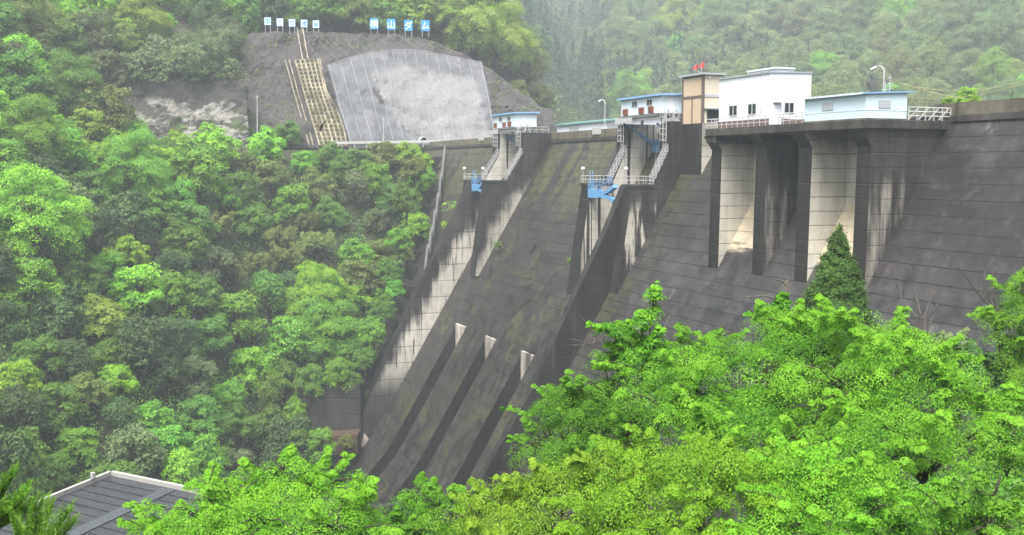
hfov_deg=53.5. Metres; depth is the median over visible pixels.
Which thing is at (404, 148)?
broadleaf tree
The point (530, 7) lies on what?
distant conifer wood
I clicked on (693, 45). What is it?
broadleaf tree
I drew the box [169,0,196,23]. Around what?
tall tree
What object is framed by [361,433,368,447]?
pale boulder
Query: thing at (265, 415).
broadleaf tree
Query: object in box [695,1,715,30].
tall tree
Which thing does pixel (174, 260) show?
evergreen tree
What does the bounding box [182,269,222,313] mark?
broadleaf tree
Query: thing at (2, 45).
broadleaf tree
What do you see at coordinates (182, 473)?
tall tree
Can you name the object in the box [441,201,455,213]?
wall plant
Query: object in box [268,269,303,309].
evergreen tree
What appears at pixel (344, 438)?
broadleaf tree
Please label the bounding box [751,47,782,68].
evergreen tree
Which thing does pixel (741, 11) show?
broadleaf tree
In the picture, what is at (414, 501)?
broadleaf tree
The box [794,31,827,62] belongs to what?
evergreen tree
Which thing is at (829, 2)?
evergreen tree
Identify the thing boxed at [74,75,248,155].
shotcrete wall
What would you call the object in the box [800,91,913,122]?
pale blue building
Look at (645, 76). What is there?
broadleaf tree
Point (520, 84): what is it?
broadleaf tree
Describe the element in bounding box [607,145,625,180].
steep stair
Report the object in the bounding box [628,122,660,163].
radial gate
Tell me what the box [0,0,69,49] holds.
broadleaf tree
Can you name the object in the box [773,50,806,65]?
evergreen tree
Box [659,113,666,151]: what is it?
caged ladder
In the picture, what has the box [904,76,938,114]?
tall tree
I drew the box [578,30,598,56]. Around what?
broadleaf tree
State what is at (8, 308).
evergreen tree
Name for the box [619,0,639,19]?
tall tree
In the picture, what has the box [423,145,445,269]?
flank stair
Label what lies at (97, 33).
broadleaf tree
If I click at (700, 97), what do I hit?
lift tower
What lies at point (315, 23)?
character sign
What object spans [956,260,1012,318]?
bare bush
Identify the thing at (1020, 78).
broadleaf tree
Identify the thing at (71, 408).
broadleaf tree
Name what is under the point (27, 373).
broadleaf tree
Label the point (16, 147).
broadleaf tree
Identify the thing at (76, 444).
broadleaf tree
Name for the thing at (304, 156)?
broadleaf tree
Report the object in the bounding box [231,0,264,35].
tall tree
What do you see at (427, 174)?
broadleaf tree
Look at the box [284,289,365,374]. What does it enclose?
broadleaf tree
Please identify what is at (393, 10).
broadleaf tree
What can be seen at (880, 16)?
broadleaf tree
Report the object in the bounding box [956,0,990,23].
broadleaf tree
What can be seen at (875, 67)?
street lamp
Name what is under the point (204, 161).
broadleaf tree
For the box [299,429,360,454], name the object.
terrace ground
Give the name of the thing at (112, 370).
broadleaf tree
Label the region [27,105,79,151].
broadleaf tree
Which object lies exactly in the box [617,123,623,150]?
caged ladder
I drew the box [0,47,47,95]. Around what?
broadleaf tree
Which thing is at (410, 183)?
broadleaf tree
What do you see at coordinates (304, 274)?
broadleaf tree
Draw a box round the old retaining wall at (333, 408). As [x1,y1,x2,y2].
[298,378,364,463]
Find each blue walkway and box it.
[472,170,481,192]
[588,171,617,202]
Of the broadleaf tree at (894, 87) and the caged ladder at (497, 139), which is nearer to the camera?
the caged ladder at (497, 139)
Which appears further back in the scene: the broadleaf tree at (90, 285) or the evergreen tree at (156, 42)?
the evergreen tree at (156, 42)
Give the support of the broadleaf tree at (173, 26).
on the ground at (288, 156)
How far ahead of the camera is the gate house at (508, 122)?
188.22 m
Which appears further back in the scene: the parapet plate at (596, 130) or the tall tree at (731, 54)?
the tall tree at (731, 54)
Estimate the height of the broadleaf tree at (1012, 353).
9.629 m
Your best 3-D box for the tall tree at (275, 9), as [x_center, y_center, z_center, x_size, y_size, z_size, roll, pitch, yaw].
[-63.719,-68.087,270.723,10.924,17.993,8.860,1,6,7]
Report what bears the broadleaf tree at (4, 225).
on the ground at (288, 156)
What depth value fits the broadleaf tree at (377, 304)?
201.32 m
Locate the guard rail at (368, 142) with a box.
[330,140,438,148]
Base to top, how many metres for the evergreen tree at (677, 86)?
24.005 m
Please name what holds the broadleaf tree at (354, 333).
on the ground at (288, 156)
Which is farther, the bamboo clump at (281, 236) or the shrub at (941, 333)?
the bamboo clump at (281, 236)
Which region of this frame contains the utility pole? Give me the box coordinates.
[255,96,258,132]
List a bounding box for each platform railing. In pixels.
[581,175,610,182]
[623,176,652,183]
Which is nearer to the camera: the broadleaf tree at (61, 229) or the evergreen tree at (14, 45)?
the broadleaf tree at (61, 229)
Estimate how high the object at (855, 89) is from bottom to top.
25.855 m
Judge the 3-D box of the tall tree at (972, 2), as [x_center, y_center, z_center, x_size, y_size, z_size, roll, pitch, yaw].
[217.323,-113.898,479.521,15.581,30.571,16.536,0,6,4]
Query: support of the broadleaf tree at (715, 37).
on the ground at (288, 156)
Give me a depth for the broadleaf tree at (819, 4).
548.34 m
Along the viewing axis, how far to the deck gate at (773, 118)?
109.19 m
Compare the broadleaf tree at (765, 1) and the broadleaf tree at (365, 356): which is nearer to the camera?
the broadleaf tree at (365, 356)
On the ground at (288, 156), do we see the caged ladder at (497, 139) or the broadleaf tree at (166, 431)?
the broadleaf tree at (166, 431)
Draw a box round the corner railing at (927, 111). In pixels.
[908,107,950,120]
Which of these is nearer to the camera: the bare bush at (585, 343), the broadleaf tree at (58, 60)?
the bare bush at (585, 343)
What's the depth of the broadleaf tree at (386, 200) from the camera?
231.47 m
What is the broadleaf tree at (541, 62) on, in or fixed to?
on the ground at (288, 156)
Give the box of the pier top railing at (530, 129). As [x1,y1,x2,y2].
[524,126,536,132]
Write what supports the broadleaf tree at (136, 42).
on the ground at (288, 156)
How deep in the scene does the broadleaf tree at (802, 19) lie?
534.28 m
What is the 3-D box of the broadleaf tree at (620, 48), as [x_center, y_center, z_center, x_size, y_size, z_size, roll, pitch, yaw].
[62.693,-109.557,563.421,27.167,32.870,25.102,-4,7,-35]
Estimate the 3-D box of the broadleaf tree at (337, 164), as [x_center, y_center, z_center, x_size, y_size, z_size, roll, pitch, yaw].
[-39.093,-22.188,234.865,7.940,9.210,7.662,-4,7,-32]
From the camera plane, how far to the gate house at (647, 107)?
142.27 m
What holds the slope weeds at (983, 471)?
on the ground at (288, 156)
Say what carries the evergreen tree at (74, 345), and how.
on the ground at (288, 156)
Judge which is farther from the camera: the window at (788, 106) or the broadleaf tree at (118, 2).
the broadleaf tree at (118, 2)
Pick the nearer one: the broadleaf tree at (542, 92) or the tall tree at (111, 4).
the tall tree at (111, 4)
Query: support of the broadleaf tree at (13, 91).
on the ground at (288, 156)
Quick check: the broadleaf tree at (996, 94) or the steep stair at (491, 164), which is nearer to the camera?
the steep stair at (491, 164)
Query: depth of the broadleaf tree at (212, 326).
186.50 m
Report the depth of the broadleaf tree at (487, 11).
293.60 m
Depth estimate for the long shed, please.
187.35 m
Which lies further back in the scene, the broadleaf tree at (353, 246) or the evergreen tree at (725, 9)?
the evergreen tree at (725, 9)
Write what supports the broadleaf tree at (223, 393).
on the ground at (288, 156)
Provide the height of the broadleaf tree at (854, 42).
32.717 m
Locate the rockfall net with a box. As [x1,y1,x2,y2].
[308,35,492,144]
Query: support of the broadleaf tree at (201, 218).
on the ground at (288, 156)
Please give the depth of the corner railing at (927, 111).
99.70 m
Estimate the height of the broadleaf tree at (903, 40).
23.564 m
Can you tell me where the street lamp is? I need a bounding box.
[870,66,884,91]
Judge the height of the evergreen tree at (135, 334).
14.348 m
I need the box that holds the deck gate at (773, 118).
[769,113,779,124]
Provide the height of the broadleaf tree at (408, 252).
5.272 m
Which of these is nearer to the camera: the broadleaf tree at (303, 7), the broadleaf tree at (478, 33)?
the broadleaf tree at (303, 7)
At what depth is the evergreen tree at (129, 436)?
150.39 m
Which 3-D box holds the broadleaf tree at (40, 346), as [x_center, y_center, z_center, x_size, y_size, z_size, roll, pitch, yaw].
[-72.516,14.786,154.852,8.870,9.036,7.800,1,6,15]
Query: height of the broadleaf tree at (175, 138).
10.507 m
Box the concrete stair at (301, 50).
[297,28,308,58]
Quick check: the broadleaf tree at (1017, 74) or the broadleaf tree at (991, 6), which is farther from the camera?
the broadleaf tree at (991, 6)
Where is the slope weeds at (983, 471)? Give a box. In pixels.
[801,460,1023,534]
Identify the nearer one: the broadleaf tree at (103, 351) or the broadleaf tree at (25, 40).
the broadleaf tree at (103, 351)
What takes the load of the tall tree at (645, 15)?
on the ground at (288, 156)
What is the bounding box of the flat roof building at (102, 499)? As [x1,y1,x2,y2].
[0,470,227,534]
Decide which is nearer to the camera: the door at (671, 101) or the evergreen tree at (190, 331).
the door at (671, 101)
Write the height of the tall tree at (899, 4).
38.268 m
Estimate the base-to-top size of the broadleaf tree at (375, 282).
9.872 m
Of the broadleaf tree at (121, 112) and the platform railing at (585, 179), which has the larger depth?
the broadleaf tree at (121, 112)
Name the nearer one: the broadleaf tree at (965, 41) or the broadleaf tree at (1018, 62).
the broadleaf tree at (1018, 62)
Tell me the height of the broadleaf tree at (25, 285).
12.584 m
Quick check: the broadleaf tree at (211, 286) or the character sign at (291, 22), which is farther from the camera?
the character sign at (291, 22)
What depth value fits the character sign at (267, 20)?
264.89 m
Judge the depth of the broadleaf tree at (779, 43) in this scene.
505.29 m
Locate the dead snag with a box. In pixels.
[739,278,789,521]
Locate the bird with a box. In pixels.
[317,122,325,130]
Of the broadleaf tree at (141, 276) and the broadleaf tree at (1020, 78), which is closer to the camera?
the broadleaf tree at (141, 276)
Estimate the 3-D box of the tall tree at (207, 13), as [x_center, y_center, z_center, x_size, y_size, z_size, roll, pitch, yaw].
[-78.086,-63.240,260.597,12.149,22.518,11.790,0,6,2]
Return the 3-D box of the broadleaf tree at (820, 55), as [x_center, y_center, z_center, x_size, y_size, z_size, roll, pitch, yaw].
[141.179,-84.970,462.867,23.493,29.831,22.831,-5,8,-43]
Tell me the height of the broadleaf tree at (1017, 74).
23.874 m
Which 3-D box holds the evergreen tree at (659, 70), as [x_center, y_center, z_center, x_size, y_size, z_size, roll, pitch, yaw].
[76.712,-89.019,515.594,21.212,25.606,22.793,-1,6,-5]
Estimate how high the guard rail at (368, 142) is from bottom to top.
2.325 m
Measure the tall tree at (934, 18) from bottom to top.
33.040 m
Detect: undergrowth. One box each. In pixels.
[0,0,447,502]
[546,0,1021,123]
[787,414,1023,534]
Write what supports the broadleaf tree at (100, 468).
on the ground at (288, 156)
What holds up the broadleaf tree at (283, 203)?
on the ground at (288, 156)
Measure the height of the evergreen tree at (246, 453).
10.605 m
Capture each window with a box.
[632,101,637,107]
[646,99,652,105]
[729,105,737,115]
[747,103,756,114]
[784,102,793,112]
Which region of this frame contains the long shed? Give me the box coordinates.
[554,117,678,131]
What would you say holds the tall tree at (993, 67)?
on the ground at (288, 156)
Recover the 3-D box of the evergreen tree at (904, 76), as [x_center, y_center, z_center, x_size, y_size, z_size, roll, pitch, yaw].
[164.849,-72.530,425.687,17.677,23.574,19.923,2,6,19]
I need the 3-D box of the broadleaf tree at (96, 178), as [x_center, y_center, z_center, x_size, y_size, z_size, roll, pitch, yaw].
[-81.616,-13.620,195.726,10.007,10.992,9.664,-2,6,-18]
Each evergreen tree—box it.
[0,40,39,82]
[0,240,21,282]
[0,299,27,343]
[0,383,54,431]
[0,424,29,501]
[13,150,64,191]
[27,284,90,338]
[28,174,94,215]
[34,44,63,69]
[39,337,93,381]
[40,51,85,81]
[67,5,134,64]
[75,204,127,254]
[79,48,135,87]
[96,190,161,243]
[99,396,144,433]
[99,421,168,476]
[106,312,183,389]
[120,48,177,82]
[137,347,187,394]
[138,34,180,73]
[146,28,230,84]
[151,314,204,360]
[152,249,191,279]
[162,51,215,86]
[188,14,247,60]
[189,245,236,285]
[202,57,250,85]
[221,448,259,482]
[257,413,319,482]
[260,0,284,17]
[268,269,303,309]
[335,170,373,211]
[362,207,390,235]
[472,0,508,12]
[599,0,617,14]
[601,48,622,67]
[612,110,620,117]
[630,37,666,68]
[636,90,651,95]
[646,67,679,87]
[664,70,683,88]
[672,1,702,26]
[675,73,690,92]
[686,44,720,71]
[713,4,734,25]
[727,13,748,41]
[745,41,766,63]
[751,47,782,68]
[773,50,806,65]
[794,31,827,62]
[807,31,849,60]
[817,0,842,14]
[830,26,876,73]
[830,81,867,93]
[851,50,894,91]
[886,67,921,85]
[930,67,968,97]
[965,88,1003,98]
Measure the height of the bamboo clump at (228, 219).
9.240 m
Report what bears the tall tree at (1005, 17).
on the ground at (288, 156)
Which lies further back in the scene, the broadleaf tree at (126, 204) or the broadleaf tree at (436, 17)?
the broadleaf tree at (436, 17)
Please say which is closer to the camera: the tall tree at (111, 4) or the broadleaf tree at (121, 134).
the broadleaf tree at (121, 134)
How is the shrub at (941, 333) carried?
on the ground at (288, 156)
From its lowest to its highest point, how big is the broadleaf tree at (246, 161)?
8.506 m
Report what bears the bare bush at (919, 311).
on the ground at (288, 156)
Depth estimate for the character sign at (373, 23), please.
275.77 m
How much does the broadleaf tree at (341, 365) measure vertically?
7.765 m
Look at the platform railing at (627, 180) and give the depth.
139.08 m
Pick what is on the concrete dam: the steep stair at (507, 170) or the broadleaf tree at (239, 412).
the steep stair at (507, 170)
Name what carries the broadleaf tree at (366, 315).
on the ground at (288, 156)
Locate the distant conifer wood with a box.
[506,0,776,120]
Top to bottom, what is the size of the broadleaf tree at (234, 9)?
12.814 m
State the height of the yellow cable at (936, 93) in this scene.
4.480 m
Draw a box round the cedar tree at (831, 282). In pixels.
[769,223,896,505]
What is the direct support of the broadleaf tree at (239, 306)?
on the ground at (288, 156)
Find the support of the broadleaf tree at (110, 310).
on the ground at (288, 156)
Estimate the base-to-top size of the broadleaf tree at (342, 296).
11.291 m
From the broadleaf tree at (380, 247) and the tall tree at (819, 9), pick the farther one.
the tall tree at (819, 9)
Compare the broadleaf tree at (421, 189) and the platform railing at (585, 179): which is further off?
the broadleaf tree at (421, 189)
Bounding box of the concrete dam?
[305,98,1023,534]
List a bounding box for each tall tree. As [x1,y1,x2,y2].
[3,425,63,502]
[34,74,65,114]
[77,0,118,19]
[148,0,171,11]
[157,445,204,486]
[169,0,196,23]
[180,0,231,37]
[188,432,230,482]
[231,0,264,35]
[257,0,291,31]
[607,69,640,118]
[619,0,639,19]
[640,0,660,23]
[648,74,668,88]
[654,84,674,93]
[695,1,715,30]
[715,44,738,74]
[727,53,756,76]
[772,36,809,71]
[810,5,834,31]
[811,83,828,96]
[820,54,861,94]
[826,84,848,95]
[831,0,860,22]
[868,33,893,76]
[869,18,899,61]
[874,0,909,37]
[874,42,926,91]
[896,77,924,113]
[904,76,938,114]
[910,35,955,81]
[916,9,954,70]
[956,0,988,37]
[972,45,1015,97]
[976,3,1023,63]
[1003,4,1023,64]
[1014,29,1023,61]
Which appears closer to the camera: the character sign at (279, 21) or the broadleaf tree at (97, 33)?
the broadleaf tree at (97, 33)
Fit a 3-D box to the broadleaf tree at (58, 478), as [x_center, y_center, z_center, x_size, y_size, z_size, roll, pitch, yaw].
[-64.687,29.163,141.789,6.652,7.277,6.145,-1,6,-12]
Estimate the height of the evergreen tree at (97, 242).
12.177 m
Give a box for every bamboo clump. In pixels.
[204,211,235,245]
[215,258,251,293]
[243,250,274,272]
[261,225,298,263]
[268,240,305,270]
[289,211,319,235]
[299,229,336,265]
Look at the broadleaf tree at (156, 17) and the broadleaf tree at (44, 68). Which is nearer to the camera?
the broadleaf tree at (44, 68)
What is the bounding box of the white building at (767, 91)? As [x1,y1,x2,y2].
[718,67,812,127]
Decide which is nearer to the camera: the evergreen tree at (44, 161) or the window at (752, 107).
the window at (752, 107)
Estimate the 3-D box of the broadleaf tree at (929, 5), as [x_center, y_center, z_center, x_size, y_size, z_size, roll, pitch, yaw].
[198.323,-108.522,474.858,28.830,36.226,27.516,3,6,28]
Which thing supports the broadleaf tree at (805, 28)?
on the ground at (288, 156)
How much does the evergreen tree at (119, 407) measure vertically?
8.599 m
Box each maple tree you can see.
[116,443,404,534]
[413,446,669,534]
[498,321,749,514]
[540,422,836,534]
[591,293,936,532]
[710,428,961,534]
[794,304,1023,534]
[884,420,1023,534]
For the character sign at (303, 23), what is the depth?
268.55 m
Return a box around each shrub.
[922,327,977,452]
[944,338,1023,433]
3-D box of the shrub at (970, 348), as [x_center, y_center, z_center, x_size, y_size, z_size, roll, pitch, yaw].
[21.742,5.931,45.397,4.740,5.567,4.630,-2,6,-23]
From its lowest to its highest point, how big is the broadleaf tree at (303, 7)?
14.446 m
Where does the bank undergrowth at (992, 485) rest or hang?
on the ground at (288, 156)
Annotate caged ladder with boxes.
[493,128,497,154]
[516,126,520,152]
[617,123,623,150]
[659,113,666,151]
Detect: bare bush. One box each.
[573,314,621,345]
[893,285,939,344]
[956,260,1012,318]
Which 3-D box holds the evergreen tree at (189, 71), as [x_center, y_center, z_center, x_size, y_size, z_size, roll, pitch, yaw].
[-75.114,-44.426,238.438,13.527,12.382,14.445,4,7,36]
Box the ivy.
[743,291,792,529]
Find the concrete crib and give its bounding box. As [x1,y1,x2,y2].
[284,58,346,145]
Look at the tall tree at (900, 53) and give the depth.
411.09 m
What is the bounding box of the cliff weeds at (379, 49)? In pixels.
[221,32,543,149]
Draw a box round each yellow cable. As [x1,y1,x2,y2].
[881,77,1022,90]
[886,76,983,100]
[908,84,1021,98]
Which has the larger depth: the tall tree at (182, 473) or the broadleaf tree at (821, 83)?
the broadleaf tree at (821, 83)
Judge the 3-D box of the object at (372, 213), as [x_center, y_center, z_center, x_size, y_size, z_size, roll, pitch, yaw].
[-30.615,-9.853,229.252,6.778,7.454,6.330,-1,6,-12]
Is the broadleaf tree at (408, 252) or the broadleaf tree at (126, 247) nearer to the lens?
the broadleaf tree at (126, 247)
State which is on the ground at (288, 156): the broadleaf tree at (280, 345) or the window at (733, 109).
the broadleaf tree at (280, 345)
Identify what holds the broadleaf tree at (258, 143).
on the ground at (288, 156)
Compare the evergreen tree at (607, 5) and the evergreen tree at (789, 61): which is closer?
the evergreen tree at (789, 61)
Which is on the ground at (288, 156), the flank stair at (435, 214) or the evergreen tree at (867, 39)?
the evergreen tree at (867, 39)
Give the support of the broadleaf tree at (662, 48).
on the ground at (288, 156)
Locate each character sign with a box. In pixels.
[264,17,270,32]
[276,18,282,31]
[289,19,294,33]
[301,20,306,29]
[312,20,318,31]
[370,18,377,33]
[387,19,395,33]
[404,20,412,36]
[421,20,429,36]
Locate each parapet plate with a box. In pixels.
[478,135,483,140]
[592,127,600,134]
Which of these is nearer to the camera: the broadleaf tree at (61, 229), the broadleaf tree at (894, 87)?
the broadleaf tree at (61, 229)
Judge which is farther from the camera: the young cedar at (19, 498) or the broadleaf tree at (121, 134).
the broadleaf tree at (121, 134)
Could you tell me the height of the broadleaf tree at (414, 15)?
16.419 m
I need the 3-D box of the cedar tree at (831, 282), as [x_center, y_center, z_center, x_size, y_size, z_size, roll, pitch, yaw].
[16.374,5.232,52.453,7.105,15.033,7.051,-2,6,-23]
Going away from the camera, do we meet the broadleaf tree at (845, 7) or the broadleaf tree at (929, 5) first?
the broadleaf tree at (929, 5)
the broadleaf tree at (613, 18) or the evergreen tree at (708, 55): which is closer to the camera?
the evergreen tree at (708, 55)
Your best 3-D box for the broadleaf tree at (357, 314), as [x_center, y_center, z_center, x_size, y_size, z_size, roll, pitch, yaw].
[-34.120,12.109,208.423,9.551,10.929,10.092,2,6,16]
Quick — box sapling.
[585,280,685,518]
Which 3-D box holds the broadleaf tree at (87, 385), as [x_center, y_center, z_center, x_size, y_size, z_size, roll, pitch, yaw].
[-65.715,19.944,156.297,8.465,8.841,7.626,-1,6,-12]
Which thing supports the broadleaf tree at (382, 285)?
on the ground at (288, 156)
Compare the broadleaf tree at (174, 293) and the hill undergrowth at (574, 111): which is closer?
the broadleaf tree at (174, 293)
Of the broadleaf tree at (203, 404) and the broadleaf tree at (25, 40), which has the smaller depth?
the broadleaf tree at (203, 404)
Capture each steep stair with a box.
[482,149,498,179]
[504,148,522,179]
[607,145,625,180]
[649,144,667,183]
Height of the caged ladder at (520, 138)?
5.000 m
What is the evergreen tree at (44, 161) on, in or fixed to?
on the ground at (288, 156)
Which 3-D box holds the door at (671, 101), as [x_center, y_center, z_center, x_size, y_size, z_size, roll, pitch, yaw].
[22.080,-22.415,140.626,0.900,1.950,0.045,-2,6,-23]
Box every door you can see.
[521,116,525,125]
[668,98,673,112]
[773,105,779,124]
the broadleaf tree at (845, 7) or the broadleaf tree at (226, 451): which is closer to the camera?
the broadleaf tree at (226, 451)
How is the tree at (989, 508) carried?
on the ground at (288, 156)
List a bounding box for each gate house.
[488,112,539,133]
[615,93,681,124]
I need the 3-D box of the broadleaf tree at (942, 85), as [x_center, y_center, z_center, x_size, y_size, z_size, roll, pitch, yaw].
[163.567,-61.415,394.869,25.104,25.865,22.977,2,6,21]
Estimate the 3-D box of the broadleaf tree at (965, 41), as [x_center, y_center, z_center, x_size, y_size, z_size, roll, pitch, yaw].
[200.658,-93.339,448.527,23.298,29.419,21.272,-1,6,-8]
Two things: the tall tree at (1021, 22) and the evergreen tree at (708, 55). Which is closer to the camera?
the tall tree at (1021, 22)
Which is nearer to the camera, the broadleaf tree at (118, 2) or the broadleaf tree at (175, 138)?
the broadleaf tree at (175, 138)
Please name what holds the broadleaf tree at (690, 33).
on the ground at (288, 156)
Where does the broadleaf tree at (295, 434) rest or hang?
on the ground at (288, 156)
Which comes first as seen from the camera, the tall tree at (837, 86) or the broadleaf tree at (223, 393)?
the broadleaf tree at (223, 393)
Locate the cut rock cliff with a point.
(327, 54)
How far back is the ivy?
32.85 m
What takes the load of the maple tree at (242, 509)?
on the ground at (288, 156)
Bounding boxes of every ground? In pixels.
[0,0,1023,534]
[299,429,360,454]
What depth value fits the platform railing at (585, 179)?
149.11 m
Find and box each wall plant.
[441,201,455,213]
[494,241,502,249]
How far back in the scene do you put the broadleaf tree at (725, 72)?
487.14 m
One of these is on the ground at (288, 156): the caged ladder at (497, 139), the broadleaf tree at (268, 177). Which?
the broadleaf tree at (268, 177)
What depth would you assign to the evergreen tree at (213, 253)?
199.56 m
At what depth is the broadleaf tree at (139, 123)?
220.35 m
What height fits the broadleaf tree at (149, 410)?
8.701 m
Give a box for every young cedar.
[0,460,40,528]
[4,490,81,534]
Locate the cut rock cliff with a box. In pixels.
[212,30,556,150]
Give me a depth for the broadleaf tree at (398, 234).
213.25 m
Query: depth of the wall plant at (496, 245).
180.37 m
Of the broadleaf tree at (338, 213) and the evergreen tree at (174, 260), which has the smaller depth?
the evergreen tree at (174, 260)
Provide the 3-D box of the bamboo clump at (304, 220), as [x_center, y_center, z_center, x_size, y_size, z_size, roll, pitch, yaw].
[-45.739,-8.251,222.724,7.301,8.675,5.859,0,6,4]
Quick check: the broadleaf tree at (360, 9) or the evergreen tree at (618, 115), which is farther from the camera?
the evergreen tree at (618, 115)
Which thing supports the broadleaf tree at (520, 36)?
on the ground at (288, 156)
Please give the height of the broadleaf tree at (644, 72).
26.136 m
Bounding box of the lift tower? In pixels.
[679,72,726,124]
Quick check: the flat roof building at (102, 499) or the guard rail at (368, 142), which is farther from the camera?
the guard rail at (368, 142)
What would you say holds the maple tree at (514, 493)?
on the ground at (288, 156)
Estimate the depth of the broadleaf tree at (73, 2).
243.23 m
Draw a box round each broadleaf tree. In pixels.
[0,0,24,37]
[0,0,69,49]
[0,25,8,52]
[0,32,49,67]
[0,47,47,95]
[0,75,37,119]
[0,91,23,135]
[0,92,73,167]
[0,137,35,194]
[0,159,97,280]
[0,202,12,233]
[0,256,71,316]
[0,359,42,398]
[8,333,69,382]
[19,187,77,253]
[21,0,63,39]
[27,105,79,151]
[29,58,68,95]
[29,450,73,489]
[31,125,98,189]
[36,381,89,436]
[41,46,109,124]
[47,21,94,60]
[53,370,113,413]
[53,425,100,468]
[54,0,80,9]
[58,0,96,41]
[60,78,138,135]
[60,258,108,306]
[65,108,116,153]
[65,169,114,210]
[66,139,112,172]
[72,0,105,10]
[74,293,126,341]
[81,459,141,481]
[83,336,132,373]
[89,250,125,290]
[91,126,175,197]
[95,0,139,24]
[95,16,145,55]
[97,363,140,398]
[99,128,140,172]
[100,234,151,268]
[106,261,168,317]
[109,0,174,48]
[112,122,152,167]
[118,115,151,143]
[127,399,177,433]
[130,182,178,229]
[131,424,197,475]
[135,144,187,181]
[143,8,177,36]
[143,136,183,162]
[146,269,199,319]
[154,176,197,219]
[156,217,210,270]
[161,129,193,163]
[166,134,224,205]
[167,202,220,242]
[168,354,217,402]
[175,393,231,438]
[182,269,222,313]
[185,122,244,171]
[186,315,233,360]
[191,437,232,477]
[201,180,244,212]
[201,289,268,349]
[211,376,249,413]
[213,0,243,18]
[216,169,265,214]
[216,403,259,446]
[228,346,274,392]
[231,197,274,240]
[232,150,261,174]
[246,125,286,162]
[247,106,251,118]
[247,401,289,449]
[248,126,254,136]
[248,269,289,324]
[251,159,291,197]
[252,358,308,412]
[257,350,298,381]
[259,315,331,372]
[271,183,313,223]
[272,119,301,149]
[277,0,319,29]
[281,259,358,334]
[283,396,307,420]
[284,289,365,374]
[286,428,308,450]
[291,150,321,176]
[292,363,328,398]
[300,165,337,204]
[305,0,350,31]
[305,267,347,300]
[306,426,337,460]
[311,195,349,228]
[315,140,347,166]
[321,356,357,392]
[325,300,367,334]
[327,0,378,33]
[328,152,354,183]
[329,319,383,371]
[334,238,377,270]
[335,471,495,534]
[337,259,371,295]
[337,433,355,451]
[338,282,373,308]
[341,147,372,176]
[344,259,386,292]
[346,372,364,389]
[352,345,377,377]
[358,315,386,349]
[359,160,392,200]
[363,312,385,338]
[364,0,405,33]
[364,237,397,266]
[365,299,397,322]
[367,140,400,171]
[368,287,395,312]
[370,268,399,288]
[373,258,404,290]
[374,182,409,218]
[379,0,403,22]
[384,227,415,259]
[384,279,405,304]
[389,140,420,165]
[390,181,422,225]
[395,0,436,37]
[395,156,431,187]
[397,244,415,267]
[400,210,421,229]
[405,165,431,190]
[406,212,430,245]
[408,148,432,166]
[410,0,439,12]
[415,167,438,196]
[415,186,428,203]
[427,0,468,41]
[435,0,507,58]
[464,23,488,52]
[469,0,540,78]
[507,39,553,90]
[509,79,529,95]
[526,83,558,109]
[530,24,553,58]
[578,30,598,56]
[585,67,623,111]
[589,14,630,51]
[590,22,635,59]
[592,69,611,97]
[603,41,649,70]
[605,69,655,113]
[612,15,656,60]
[626,60,646,74]
[630,66,652,79]
[630,74,649,94]
[632,17,675,60]
[632,70,653,82]
[647,44,682,72]
[650,0,701,45]
[651,82,675,93]
[656,0,680,13]
[664,32,687,52]
[664,51,693,75]
[674,60,699,82]
[678,31,718,66]
[682,26,708,59]
[690,0,736,44]
[701,32,726,63]
[706,60,732,76]
[718,9,782,61]
[718,69,732,77]
[729,0,766,20]
[744,0,790,35]
[749,0,782,10]
[759,36,797,63]
[763,0,823,45]
[778,0,814,13]
[786,0,829,29]
[789,60,829,91]
[795,25,824,59]
[797,49,843,89]
[798,6,858,51]
[820,66,859,93]
[821,31,876,85]
[824,0,867,35]
[842,0,893,34]
[861,8,909,45]
[880,81,917,96]
[887,26,941,77]
[891,5,950,44]
[893,30,920,65]
[901,0,922,20]
[905,0,967,62]
[916,76,961,113]
[937,0,969,29]
[940,96,955,103]
[942,47,991,89]
[943,23,993,65]
[954,87,980,102]
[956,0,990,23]
[962,9,1021,57]
[965,0,1023,41]
[966,267,1023,478]
[974,45,1013,81]
[979,76,1023,99]
[996,57,1023,79]
[997,68,1023,96]
[1007,74,1023,97]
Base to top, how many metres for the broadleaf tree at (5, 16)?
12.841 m
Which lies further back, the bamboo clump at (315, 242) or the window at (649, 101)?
the bamboo clump at (315, 242)
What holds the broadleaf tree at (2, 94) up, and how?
on the ground at (288, 156)
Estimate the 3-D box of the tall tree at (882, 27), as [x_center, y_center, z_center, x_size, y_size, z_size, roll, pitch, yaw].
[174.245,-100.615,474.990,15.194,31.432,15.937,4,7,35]
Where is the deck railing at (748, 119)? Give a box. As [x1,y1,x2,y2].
[706,112,802,128]
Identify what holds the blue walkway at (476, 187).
attached to the concrete dam
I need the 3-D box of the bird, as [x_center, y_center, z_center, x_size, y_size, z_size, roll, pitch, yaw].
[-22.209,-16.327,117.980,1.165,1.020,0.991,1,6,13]
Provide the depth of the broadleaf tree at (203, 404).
168.30 m
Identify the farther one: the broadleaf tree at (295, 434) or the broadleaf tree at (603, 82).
the broadleaf tree at (603, 82)
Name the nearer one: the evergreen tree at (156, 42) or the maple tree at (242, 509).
the maple tree at (242, 509)
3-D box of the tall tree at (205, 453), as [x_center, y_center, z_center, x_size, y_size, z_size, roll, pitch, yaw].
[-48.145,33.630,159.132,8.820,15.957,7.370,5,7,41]
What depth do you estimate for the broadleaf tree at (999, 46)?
420.24 m
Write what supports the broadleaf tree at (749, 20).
on the ground at (288, 156)
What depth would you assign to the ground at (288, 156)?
211.12 m
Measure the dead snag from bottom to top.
10.255 m

